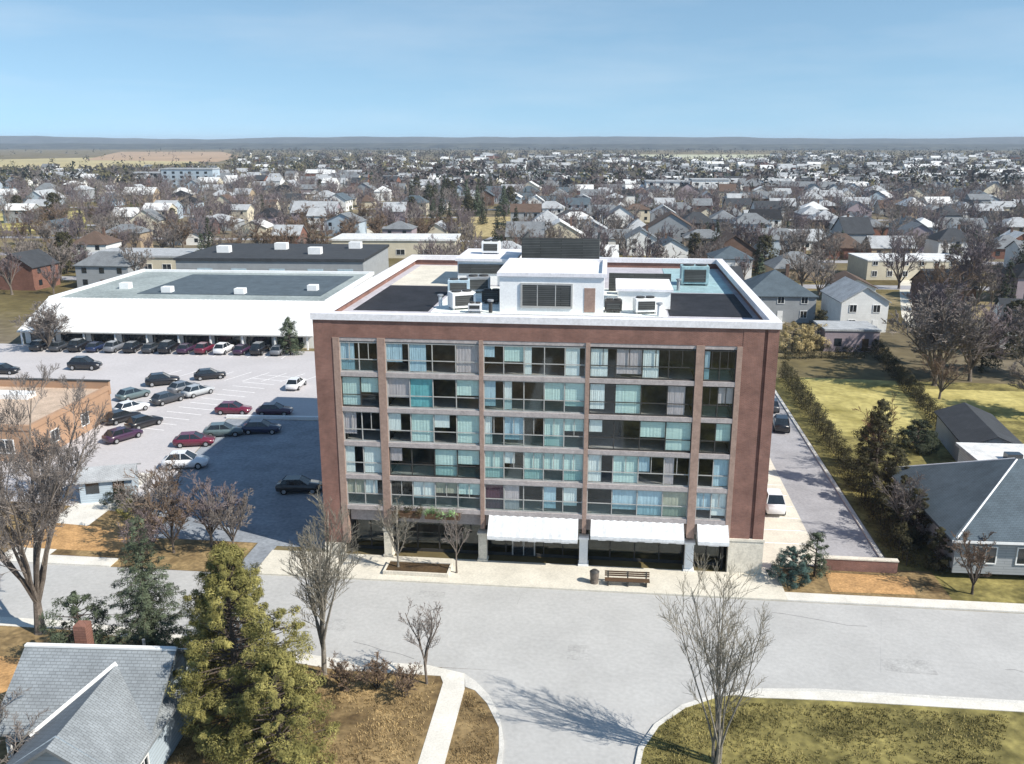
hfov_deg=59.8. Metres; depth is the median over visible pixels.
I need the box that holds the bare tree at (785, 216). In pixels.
[781,207,793,225]
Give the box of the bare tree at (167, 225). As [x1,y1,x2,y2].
[153,217,179,246]
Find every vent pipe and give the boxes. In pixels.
[437,294,442,306]
[487,299,493,312]
[656,302,662,315]
[676,278,680,289]
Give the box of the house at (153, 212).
[130,208,166,235]
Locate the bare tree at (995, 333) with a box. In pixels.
[939,295,1023,381]
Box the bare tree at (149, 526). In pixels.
[116,506,169,553]
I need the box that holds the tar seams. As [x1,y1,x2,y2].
[91,598,1021,671]
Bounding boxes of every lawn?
[0,211,86,230]
[0,501,167,557]
[0,626,442,763]
[110,537,255,571]
[641,695,1023,763]
[774,564,951,599]
[775,378,1023,603]
[799,377,936,438]
[923,389,1023,420]
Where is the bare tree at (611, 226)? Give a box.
[605,216,623,228]
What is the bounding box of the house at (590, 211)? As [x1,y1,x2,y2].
[588,205,607,220]
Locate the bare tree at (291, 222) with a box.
[281,218,301,224]
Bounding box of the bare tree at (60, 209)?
[52,200,67,215]
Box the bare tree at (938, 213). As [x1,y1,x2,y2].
[930,207,949,223]
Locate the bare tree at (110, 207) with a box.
[98,198,121,217]
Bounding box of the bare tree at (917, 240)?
[900,228,928,252]
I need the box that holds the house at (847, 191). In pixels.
[842,188,855,196]
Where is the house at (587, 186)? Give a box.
[577,184,593,194]
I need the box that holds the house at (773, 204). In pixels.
[749,201,784,215]
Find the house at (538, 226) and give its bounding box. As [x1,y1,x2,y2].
[505,221,544,243]
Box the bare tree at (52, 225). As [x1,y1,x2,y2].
[43,217,64,234]
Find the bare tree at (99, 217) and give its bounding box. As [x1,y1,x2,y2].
[90,210,107,225]
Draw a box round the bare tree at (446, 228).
[441,216,462,233]
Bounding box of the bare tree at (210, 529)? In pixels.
[169,469,246,546]
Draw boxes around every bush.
[314,651,360,691]
[346,652,393,689]
[393,661,422,696]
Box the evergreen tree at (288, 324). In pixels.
[277,317,306,354]
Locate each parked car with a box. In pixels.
[0,363,20,374]
[28,339,52,350]
[48,341,68,351]
[67,338,90,351]
[67,356,102,370]
[85,341,104,351]
[102,409,140,424]
[102,426,142,443]
[103,340,123,352]
[112,400,149,410]
[115,387,150,400]
[122,340,144,352]
[124,413,163,428]
[141,342,158,352]
[145,372,179,386]
[149,391,184,405]
[157,340,179,353]
[161,449,209,470]
[167,380,200,392]
[172,431,215,447]
[176,343,194,353]
[181,384,214,397]
[193,342,214,353]
[193,368,225,380]
[203,422,242,436]
[213,342,233,354]
[214,401,252,414]
[232,344,249,354]
[241,419,281,434]
[249,341,270,355]
[255,402,293,415]
[269,344,287,355]
[275,475,321,494]
[285,377,306,389]
[765,488,785,514]
[772,414,789,432]
[773,398,779,412]
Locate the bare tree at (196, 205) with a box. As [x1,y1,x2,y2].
[184,198,209,217]
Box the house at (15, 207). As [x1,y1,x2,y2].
[1,203,41,222]
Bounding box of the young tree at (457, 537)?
[435,506,471,572]
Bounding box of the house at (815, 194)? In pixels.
[796,192,822,208]
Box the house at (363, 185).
[357,181,376,194]
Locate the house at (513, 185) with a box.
[501,183,523,191]
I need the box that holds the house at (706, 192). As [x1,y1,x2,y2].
[702,189,718,203]
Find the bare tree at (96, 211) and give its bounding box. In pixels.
[89,200,117,221]
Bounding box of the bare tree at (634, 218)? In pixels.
[622,213,638,223]
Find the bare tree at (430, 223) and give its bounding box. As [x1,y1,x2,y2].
[413,215,436,233]
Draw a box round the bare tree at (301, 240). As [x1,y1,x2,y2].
[295,233,311,243]
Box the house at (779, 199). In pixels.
[768,196,796,217]
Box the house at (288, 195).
[284,191,306,211]
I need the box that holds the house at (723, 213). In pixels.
[708,210,734,233]
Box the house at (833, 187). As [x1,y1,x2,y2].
[824,184,840,189]
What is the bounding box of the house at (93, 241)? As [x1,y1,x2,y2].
[71,227,122,262]
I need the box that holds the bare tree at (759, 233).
[753,220,776,253]
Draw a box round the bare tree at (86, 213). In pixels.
[77,204,91,225]
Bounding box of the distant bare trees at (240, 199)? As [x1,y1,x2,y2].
[3,165,1023,264]
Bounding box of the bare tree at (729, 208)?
[721,203,734,213]
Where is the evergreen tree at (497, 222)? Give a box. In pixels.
[490,207,501,239]
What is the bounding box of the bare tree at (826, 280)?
[801,258,837,298]
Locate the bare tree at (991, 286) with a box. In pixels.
[985,273,1011,306]
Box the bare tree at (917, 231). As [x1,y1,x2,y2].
[908,227,926,244]
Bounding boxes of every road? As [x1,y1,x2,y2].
[0,236,750,243]
[0,253,1003,263]
[0,562,1023,700]
[62,276,992,290]
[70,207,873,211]
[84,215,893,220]
[444,668,783,763]
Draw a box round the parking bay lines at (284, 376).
[147,374,797,543]
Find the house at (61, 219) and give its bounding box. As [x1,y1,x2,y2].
[41,218,77,234]
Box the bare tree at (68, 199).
[61,195,70,217]
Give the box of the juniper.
[766,546,811,589]
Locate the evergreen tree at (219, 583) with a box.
[163,540,314,763]
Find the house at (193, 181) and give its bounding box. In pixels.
[186,179,203,192]
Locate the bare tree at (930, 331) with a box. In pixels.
[881,286,996,385]
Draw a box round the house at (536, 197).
[528,194,544,203]
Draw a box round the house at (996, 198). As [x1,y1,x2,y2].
[989,195,1002,200]
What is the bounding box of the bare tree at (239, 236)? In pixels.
[236,229,250,242]
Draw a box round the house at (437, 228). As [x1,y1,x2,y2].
[426,218,448,233]
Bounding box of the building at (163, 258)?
[83,248,203,268]
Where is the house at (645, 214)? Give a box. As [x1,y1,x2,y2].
[623,204,650,221]
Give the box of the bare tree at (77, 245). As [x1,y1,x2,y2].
[62,241,82,260]
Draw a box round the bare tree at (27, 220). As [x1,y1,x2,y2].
[14,207,34,235]
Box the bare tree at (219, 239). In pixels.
[209,233,223,245]
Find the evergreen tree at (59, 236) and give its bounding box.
[48,231,80,273]
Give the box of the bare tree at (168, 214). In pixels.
[153,202,186,226]
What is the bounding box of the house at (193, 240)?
[167,224,211,244]
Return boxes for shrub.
[98,486,135,511]
[115,498,148,521]
[778,321,814,352]
[800,323,831,350]
[894,418,942,455]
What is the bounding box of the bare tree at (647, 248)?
[633,230,667,257]
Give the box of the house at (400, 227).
[382,218,417,232]
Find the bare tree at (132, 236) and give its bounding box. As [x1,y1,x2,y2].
[121,223,143,247]
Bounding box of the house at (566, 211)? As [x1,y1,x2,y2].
[556,210,594,218]
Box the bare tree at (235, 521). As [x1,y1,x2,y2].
[203,488,254,543]
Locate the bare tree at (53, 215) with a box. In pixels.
[44,206,68,220]
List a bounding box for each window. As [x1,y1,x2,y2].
[0,439,15,453]
[9,739,25,756]
[30,333,55,340]
[50,428,59,440]
[61,333,85,341]
[80,413,89,426]
[83,279,87,284]
[85,483,99,493]
[91,334,113,342]
[116,268,121,273]
[122,334,145,343]
[141,752,149,763]
[145,264,152,268]
[152,335,177,343]
[162,264,171,268]
[183,335,208,344]
[214,336,239,345]
[246,336,271,346]
[277,337,302,347]
[339,341,377,371]
[341,376,378,406]
[343,411,380,441]
[345,445,381,474]
[346,478,382,505]
[354,520,383,548]
[385,342,478,374]
[386,377,478,410]
[388,413,479,444]
[389,447,479,478]
[390,480,479,509]
[396,249,404,254]
[396,522,477,553]
[483,344,585,377]
[484,380,584,413]
[484,416,583,448]
[484,450,583,482]
[484,484,582,513]
[487,525,581,558]
[586,488,687,518]
[586,530,683,563]
[587,454,689,486]
[588,419,691,452]
[589,383,693,416]
[590,347,695,380]
[692,538,719,564]
[695,492,726,519]
[697,458,729,488]
[699,423,731,453]
[701,386,733,418]
[703,350,736,381]
[777,297,784,303]
[799,311,806,317]
[801,297,808,303]
[834,338,841,345]
[849,304,856,312]
[871,271,876,276]
[872,305,880,312]
[973,546,997,563]
[1014,547,1023,564]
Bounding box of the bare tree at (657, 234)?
[655,229,664,238]
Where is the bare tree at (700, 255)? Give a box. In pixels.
[686,249,703,257]
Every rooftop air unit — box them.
[447,289,475,309]
[448,278,469,290]
[467,274,489,290]
[468,301,481,312]
[481,240,500,253]
[482,288,499,303]
[604,298,621,312]
[632,296,657,313]
[680,263,709,285]
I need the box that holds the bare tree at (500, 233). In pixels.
[495,229,505,240]
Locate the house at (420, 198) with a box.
[401,195,429,214]
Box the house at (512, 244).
[501,237,521,248]
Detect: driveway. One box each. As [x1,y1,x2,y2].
[6,473,153,554]
[761,459,821,573]
[770,395,878,562]
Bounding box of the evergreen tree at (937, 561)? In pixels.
[918,527,952,574]
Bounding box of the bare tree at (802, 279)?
[780,243,824,285]
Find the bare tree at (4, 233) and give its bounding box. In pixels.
[0,221,15,247]
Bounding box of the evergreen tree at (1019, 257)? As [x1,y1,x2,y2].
[1014,237,1023,264]
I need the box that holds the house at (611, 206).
[596,205,616,222]
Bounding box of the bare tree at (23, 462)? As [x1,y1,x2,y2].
[1,428,65,492]
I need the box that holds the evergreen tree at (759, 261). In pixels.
[752,254,766,276]
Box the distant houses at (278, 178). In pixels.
[0,152,1023,195]
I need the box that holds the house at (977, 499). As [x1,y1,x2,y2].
[886,457,1023,574]
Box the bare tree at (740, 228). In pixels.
[729,221,751,239]
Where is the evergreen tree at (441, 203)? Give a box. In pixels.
[437,188,446,214]
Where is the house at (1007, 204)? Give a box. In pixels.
[988,201,1015,216]
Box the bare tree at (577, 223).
[564,211,591,229]
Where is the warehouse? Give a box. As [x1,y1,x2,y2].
[173,241,388,276]
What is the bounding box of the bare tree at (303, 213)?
[292,203,313,220]
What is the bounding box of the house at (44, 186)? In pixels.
[33,183,62,191]
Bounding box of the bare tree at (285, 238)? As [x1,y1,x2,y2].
[270,223,302,243]
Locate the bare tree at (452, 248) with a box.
[430,244,460,254]
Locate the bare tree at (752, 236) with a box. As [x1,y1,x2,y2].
[736,226,767,245]
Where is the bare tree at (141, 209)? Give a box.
[131,203,153,215]
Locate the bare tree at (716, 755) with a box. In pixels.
[654,552,775,763]
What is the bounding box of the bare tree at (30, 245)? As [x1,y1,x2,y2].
[0,234,36,255]
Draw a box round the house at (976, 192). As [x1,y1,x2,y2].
[962,190,987,199]
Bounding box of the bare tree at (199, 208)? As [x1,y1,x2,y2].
[181,200,208,217]
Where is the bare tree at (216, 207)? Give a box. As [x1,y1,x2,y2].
[212,196,233,213]
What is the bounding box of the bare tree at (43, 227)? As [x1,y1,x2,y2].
[31,221,54,241]
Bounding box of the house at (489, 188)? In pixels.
[486,184,502,201]
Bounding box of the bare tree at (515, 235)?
[505,221,535,243]
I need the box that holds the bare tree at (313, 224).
[300,216,323,234]
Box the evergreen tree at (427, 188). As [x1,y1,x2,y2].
[424,180,431,211]
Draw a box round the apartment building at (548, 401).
[310,232,782,573]
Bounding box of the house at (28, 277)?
[0,249,60,290]
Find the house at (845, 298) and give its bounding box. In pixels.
[820,276,891,333]
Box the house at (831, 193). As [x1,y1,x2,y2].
[817,190,843,199]
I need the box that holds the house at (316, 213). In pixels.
[306,208,338,229]
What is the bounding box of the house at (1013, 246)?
[1003,240,1023,266]
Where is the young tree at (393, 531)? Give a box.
[370,495,419,566]
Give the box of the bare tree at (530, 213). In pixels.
[516,211,535,220]
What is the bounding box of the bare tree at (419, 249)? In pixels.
[414,239,431,254]
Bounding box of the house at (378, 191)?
[374,186,391,200]
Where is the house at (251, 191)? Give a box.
[233,188,255,203]
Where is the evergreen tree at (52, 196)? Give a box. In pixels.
[43,192,64,219]
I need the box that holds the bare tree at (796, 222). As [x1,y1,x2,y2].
[788,210,810,228]
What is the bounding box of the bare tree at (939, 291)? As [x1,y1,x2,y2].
[906,278,971,365]
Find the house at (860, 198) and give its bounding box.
[839,195,870,205]
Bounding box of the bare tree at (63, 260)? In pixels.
[36,237,74,280]
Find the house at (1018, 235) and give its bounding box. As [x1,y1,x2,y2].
[1000,228,1023,239]
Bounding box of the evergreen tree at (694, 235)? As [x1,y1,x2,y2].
[686,232,704,256]
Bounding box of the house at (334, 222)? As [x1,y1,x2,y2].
[324,211,366,235]
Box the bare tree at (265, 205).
[259,200,273,211]
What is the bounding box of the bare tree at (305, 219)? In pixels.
[287,215,311,233]
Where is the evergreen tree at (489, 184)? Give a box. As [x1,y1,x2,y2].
[486,172,492,185]
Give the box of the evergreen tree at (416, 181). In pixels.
[409,178,422,194]
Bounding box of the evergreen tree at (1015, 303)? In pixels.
[995,299,1023,358]
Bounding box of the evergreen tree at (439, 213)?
[437,206,442,220]
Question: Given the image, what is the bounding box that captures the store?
[16,269,373,349]
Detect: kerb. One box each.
[226,414,317,419]
[465,674,503,763]
[635,688,1023,763]
[775,390,883,557]
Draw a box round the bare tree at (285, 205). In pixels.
[267,198,288,210]
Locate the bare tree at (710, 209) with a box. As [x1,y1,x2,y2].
[706,203,723,216]
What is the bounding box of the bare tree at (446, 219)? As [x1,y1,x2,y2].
[441,213,459,233]
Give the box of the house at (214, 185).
[205,184,225,189]
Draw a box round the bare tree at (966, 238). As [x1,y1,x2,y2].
[964,232,987,251]
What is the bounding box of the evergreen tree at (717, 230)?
[710,219,721,241]
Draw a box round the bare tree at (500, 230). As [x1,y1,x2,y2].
[495,225,505,238]
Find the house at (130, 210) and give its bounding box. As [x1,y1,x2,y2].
[112,207,139,225]
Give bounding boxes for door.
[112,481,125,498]
[197,268,212,269]
[307,269,322,270]
[337,269,352,270]
[512,541,534,555]
[777,311,782,321]
[862,339,868,350]
[872,320,877,326]
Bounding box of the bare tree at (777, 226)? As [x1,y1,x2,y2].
[768,220,795,228]
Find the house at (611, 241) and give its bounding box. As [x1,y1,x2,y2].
[592,229,632,247]
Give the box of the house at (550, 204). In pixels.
[541,201,565,214]
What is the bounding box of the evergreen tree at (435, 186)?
[431,179,437,206]
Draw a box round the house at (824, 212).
[806,210,837,229]
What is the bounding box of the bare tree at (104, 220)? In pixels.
[92,209,116,228]
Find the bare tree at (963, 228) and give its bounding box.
[957,217,982,234]
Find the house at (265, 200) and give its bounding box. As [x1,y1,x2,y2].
[254,199,280,213]
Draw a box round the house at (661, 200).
[653,198,675,207]
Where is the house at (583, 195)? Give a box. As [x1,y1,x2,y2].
[580,194,591,198]
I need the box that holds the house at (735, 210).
[726,204,741,216]
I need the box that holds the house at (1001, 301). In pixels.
[990,298,1023,348]
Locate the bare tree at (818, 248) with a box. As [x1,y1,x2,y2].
[808,238,836,262]
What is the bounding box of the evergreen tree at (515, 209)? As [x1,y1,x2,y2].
[512,207,519,220]
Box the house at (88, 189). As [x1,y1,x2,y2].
[71,183,95,199]
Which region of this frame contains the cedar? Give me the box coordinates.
[799,531,833,578]
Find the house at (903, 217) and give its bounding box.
[888,213,926,234]
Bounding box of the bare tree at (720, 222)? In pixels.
[709,215,730,231]
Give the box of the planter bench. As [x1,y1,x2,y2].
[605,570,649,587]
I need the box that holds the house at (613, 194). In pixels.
[606,191,623,203]
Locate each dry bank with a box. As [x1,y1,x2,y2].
[8,523,138,551]
[825,572,915,594]
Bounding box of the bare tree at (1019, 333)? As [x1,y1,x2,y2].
[1007,304,1023,355]
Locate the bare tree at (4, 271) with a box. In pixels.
[0,244,21,294]
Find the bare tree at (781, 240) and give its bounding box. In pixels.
[777,226,810,251]
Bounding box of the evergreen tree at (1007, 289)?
[994,260,1017,298]
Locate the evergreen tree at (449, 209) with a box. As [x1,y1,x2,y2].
[447,201,451,217]
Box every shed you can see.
[73,463,140,503]
[934,402,1022,461]
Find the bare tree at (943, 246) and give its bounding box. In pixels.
[939,237,963,252]
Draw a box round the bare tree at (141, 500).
[111,463,181,543]
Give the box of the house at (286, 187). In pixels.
[271,185,295,192]
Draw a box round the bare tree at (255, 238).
[246,225,270,242]
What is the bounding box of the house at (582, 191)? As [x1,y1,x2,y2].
[580,189,605,202]
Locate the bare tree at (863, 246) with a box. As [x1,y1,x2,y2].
[851,236,871,252]
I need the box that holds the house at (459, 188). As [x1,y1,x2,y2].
[457,185,463,195]
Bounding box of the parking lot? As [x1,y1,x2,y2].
[0,343,317,558]
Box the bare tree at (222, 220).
[217,212,231,236]
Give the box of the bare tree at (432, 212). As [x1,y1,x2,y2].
[427,207,442,219]
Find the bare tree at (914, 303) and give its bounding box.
[898,286,929,329]
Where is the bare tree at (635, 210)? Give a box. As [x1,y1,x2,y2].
[615,202,639,215]
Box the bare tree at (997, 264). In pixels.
[989,257,1022,276]
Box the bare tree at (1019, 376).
[1003,346,1023,389]
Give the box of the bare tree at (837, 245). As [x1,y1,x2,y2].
[821,231,845,261]
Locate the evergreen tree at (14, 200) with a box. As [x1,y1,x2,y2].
[9,194,23,202]
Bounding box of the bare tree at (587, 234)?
[577,224,603,238]
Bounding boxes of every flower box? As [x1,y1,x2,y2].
[390,504,423,519]
[422,506,460,520]
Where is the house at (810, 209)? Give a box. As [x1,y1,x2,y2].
[794,206,819,224]
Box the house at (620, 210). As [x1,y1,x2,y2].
[602,205,639,228]
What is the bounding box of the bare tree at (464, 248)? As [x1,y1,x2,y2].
[458,242,472,254]
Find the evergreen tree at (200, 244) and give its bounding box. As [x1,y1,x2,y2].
[196,233,205,250]
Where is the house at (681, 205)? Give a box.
[669,202,693,216]
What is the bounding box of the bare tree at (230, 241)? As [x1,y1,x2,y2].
[221,232,243,242]
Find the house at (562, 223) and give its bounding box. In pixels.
[544,217,584,237]
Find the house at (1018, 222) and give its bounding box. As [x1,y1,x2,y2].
[990,214,1023,237]
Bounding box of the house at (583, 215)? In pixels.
[562,212,592,228]
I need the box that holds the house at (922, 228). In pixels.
[896,221,935,250]
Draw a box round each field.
[0,158,198,169]
[87,152,239,161]
[458,217,510,236]
[645,155,769,160]
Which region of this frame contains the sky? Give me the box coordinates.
[0,0,1023,138]
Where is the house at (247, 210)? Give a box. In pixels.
[225,202,254,222]
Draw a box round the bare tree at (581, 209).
[571,201,589,214]
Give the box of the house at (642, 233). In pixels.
[624,224,656,255]
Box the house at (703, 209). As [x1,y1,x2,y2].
[695,206,712,215]
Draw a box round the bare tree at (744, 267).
[734,253,753,279]
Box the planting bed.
[383,559,452,577]
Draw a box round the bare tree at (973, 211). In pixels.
[952,199,988,217]
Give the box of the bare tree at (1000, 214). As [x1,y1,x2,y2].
[996,210,1007,219]
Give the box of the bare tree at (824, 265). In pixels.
[810,251,838,275]
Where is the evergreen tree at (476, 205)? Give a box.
[473,185,484,215]
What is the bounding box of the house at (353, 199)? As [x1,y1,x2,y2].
[347,194,358,204]
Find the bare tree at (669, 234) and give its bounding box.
[660,221,682,238]
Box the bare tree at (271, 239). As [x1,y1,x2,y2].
[259,229,283,243]
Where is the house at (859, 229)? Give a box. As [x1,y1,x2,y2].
[830,214,874,243]
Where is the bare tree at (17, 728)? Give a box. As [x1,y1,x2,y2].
[0,686,49,763]
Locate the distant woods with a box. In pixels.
[0,147,1023,194]
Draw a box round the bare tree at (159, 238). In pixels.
[148,223,171,247]
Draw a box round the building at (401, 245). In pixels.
[330,233,460,257]
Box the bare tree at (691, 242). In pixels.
[681,233,705,252]
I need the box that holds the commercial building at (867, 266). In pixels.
[847,253,971,279]
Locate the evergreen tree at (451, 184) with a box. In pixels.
[444,180,459,198]
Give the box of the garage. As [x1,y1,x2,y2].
[813,320,881,351]
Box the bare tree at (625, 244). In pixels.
[615,232,639,256]
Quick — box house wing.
[955,442,1023,461]
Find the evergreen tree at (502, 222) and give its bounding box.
[500,211,505,240]
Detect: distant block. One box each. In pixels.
[131,172,161,182]
[160,168,219,187]
[644,180,689,196]
[688,178,729,196]
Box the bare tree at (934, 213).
[917,203,945,221]
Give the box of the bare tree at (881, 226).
[872,218,888,235]
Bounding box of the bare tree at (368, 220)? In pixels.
[364,212,377,222]
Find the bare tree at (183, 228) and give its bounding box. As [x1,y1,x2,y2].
[169,221,192,237]
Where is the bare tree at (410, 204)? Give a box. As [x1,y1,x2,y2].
[399,196,419,218]
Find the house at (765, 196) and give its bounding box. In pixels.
[758,191,787,200]
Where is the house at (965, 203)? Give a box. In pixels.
[949,201,970,217]
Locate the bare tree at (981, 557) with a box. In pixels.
[946,530,995,594]
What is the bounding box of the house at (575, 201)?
[565,198,589,211]
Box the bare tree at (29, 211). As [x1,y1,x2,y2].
[16,203,43,224]
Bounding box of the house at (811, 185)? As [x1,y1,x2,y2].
[803,183,821,191]
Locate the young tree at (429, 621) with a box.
[398,597,441,684]
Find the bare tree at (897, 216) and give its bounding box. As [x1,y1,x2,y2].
[890,211,906,220]
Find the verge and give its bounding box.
[445,687,498,763]
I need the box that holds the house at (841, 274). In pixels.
[825,270,877,291]
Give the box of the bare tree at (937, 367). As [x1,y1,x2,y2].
[918,351,970,398]
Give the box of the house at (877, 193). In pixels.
[862,190,886,203]
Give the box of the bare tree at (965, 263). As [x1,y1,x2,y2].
[945,242,995,302]
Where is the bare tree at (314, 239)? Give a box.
[300,226,332,243]
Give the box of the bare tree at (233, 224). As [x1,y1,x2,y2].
[224,216,238,233]
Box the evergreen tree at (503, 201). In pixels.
[497,188,509,215]
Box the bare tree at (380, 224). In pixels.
[368,211,388,232]
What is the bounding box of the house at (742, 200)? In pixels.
[723,196,751,210]
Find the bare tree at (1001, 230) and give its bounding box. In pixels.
[990,218,1014,234]
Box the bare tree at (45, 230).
[31,222,54,245]
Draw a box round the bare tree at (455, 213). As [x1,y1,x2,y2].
[451,204,462,224]
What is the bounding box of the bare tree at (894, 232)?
[887,225,904,235]
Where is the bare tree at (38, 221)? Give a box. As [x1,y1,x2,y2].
[30,217,43,237]
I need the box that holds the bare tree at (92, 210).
[87,207,98,227]
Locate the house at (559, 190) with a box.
[550,188,566,195]
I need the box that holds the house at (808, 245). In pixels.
[789,229,825,249]
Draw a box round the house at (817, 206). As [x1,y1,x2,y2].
[798,199,828,210]
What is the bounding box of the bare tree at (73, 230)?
[57,215,87,239]
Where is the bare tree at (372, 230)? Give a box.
[369,225,381,232]
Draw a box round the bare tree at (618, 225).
[609,212,634,228]
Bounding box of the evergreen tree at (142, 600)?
[100,513,194,647]
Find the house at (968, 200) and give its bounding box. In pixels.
[962,199,983,204]
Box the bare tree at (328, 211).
[325,202,344,219]
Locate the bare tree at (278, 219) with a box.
[269,207,299,224]
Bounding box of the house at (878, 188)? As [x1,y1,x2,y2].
[864,183,886,191]
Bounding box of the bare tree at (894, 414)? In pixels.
[851,392,899,465]
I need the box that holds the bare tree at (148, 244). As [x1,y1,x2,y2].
[137,232,153,247]
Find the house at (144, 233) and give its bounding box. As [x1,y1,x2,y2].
[106,221,153,247]
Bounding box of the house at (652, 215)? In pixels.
[650,204,675,221]
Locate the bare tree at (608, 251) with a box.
[600,242,615,256]
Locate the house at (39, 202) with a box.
[25,199,57,216]
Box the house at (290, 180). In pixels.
[281,178,298,188]
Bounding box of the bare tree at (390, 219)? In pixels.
[374,202,403,225]
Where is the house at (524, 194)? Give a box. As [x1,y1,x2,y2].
[516,192,533,203]
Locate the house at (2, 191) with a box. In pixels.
[0,187,21,204]
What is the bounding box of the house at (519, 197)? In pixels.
[505,192,522,206]
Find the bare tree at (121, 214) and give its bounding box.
[108,205,128,224]
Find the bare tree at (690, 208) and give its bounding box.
[681,203,698,214]
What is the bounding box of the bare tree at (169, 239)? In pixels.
[156,219,188,247]
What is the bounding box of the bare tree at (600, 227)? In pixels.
[596,224,614,242]
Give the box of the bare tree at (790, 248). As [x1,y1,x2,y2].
[778,237,805,255]
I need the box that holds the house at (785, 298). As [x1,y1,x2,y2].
[743,264,818,323]
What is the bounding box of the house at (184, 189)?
[175,186,195,196]
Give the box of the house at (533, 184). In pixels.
[524,181,541,192]
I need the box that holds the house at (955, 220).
[945,218,986,230]
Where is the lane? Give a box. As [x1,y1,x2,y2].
[900,280,917,326]
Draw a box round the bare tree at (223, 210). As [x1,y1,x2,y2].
[212,205,229,214]
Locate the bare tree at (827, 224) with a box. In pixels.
[817,210,834,234]
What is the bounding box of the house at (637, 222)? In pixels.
[623,219,645,229]
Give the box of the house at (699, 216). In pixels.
[682,212,715,230]
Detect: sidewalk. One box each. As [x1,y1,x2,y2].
[0,553,117,566]
[0,617,464,763]
[737,691,1023,711]
[785,592,1023,612]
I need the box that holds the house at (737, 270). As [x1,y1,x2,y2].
[730,266,743,279]
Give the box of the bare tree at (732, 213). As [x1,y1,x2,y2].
[730,206,740,216]
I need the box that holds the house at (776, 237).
[752,228,790,255]
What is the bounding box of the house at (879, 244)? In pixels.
[861,236,916,252]
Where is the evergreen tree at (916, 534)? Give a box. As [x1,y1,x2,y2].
[891,488,932,549]
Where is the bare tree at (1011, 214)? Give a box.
[1004,205,1022,218]
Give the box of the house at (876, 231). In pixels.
[870,220,888,235]
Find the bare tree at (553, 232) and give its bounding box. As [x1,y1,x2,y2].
[545,219,566,237]
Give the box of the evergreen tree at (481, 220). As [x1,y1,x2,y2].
[476,197,487,224]
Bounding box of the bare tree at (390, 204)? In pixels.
[384,203,397,216]
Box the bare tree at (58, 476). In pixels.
[0,360,109,634]
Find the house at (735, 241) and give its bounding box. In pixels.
[694,231,765,267]
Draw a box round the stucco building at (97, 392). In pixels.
[0,377,111,461]
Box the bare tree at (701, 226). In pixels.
[687,219,710,232]
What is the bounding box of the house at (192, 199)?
[180,196,204,213]
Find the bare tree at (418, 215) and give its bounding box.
[399,205,427,225]
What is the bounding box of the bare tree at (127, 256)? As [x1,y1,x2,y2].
[117,243,154,270]
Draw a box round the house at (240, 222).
[209,214,244,230]
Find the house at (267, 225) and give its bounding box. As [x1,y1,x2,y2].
[240,218,273,235]
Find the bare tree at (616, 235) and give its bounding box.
[611,227,632,250]
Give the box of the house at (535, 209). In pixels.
[510,201,541,220]
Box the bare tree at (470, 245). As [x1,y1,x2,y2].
[464,234,482,248]
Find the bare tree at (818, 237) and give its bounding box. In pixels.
[813,224,839,258]
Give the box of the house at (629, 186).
[625,185,643,189]
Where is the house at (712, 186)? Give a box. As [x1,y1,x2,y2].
[703,184,717,191]
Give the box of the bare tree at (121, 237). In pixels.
[106,226,130,246]
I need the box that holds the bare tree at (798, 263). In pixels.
[789,254,812,275]
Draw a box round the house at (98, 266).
[72,251,146,287]
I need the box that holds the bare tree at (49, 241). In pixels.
[42,234,61,250]
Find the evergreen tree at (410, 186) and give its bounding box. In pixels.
[407,180,414,195]
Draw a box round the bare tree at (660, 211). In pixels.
[650,206,666,219]
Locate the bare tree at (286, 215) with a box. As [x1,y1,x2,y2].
[278,209,292,224]
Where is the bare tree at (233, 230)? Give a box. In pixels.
[227,222,247,235]
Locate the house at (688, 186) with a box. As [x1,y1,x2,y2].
[674,181,698,199]
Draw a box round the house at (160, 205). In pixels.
[142,203,176,223]
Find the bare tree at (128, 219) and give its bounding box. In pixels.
[116,213,139,223]
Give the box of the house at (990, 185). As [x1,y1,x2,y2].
[980,182,1005,196]
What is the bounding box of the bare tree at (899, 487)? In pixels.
[872,471,928,539]
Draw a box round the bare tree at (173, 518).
[130,485,203,552]
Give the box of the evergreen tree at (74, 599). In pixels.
[37,590,123,644]
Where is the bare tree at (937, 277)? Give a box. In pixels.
[914,254,977,299]
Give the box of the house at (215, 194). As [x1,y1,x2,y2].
[213,188,235,198]
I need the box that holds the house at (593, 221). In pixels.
[579,219,607,233]
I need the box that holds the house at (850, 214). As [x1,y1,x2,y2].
[844,211,874,219]
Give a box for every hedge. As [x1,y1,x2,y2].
[777,356,924,568]
[781,344,870,359]
[868,339,945,428]
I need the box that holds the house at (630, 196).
[614,188,635,204]
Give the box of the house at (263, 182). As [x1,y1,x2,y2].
[252,180,270,190]
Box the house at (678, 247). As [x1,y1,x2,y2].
[651,233,688,257]
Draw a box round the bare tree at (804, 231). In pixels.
[790,224,811,251]

